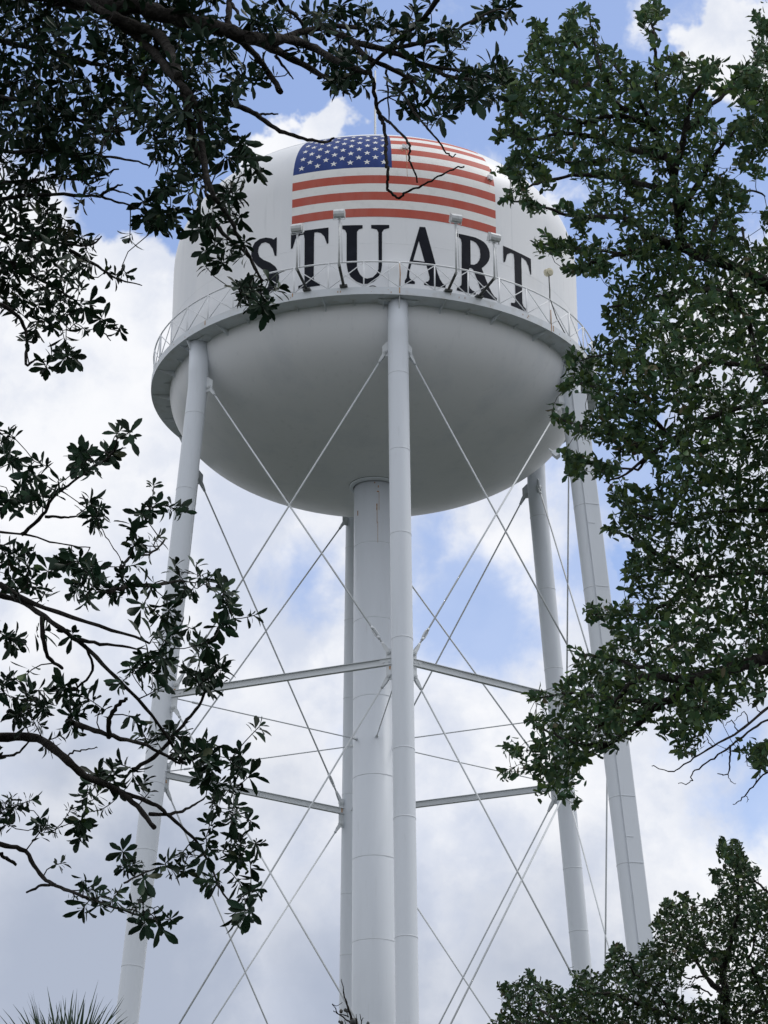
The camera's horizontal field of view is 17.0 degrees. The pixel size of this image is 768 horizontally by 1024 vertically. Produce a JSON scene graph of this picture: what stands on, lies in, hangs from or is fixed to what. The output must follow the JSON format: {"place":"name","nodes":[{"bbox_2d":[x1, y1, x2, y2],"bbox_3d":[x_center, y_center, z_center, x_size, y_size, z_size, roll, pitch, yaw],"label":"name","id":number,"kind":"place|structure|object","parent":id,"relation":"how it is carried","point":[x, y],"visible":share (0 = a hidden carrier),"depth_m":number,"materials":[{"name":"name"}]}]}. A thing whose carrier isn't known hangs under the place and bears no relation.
{"place":"outdoors","nodes":[
{"label":"outdoors","id":0,"kind":"place"},
{"bbox_2d":[0,0,767,1023],"label":"sky","id":1,"kind":"structure","parent":0,"point":[465,872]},
{"bbox_2d":[115,70,663,1023],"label":"water tower","id":2,"kind":"structure","parent":0,"point":[385,374],"depth_m":77.77,"materials":[{"name":"white metal"}]},
{"label":"ground","id":3,"kind":"structure","parent":0,"visible":0},
{"bbox_2d":[0,986,133,1023],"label":"fan palm","id":4,"kind":"object","parent":3,"relation":"on","point":[69,1020],"visible":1,"depth_m":22.20,"materials":[{"name":"green palm leaf"}]},
{"bbox_2d":[0,0,522,947],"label":"broadleaf tree","id":5,"kind":"object","parent":3,"relation":"on","point":[128,24],"visible":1,"depth_m":9.78,"materials":[{"name":"green plant"}]},
{"bbox_2d":[332,979,369,1023],"bbox_3d":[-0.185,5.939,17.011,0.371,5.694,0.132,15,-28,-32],"label":"tree","id":6,"kind":"object","parent":3,"relation":"on","point":[352,1020],"visible":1,"depth_m":18.00,"materials":[{"name":"green plant"}]},
{"bbox_2d":[487,836,767,1023],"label":"bushy oak","id":7,"kind":"object","parent":3,"relation":"on","point":[738,863],"visible":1,"depth_m":24.21,"materials":[{"name":"green plant"}]},
{"bbox_2d":[488,0,767,811],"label":"tree","id":8,"kind":"object","parent":3,"relation":"on","point":[694,680],"visible":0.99,"depth_m":12.62,"materials":[{"name":"green plant"}]}
]}

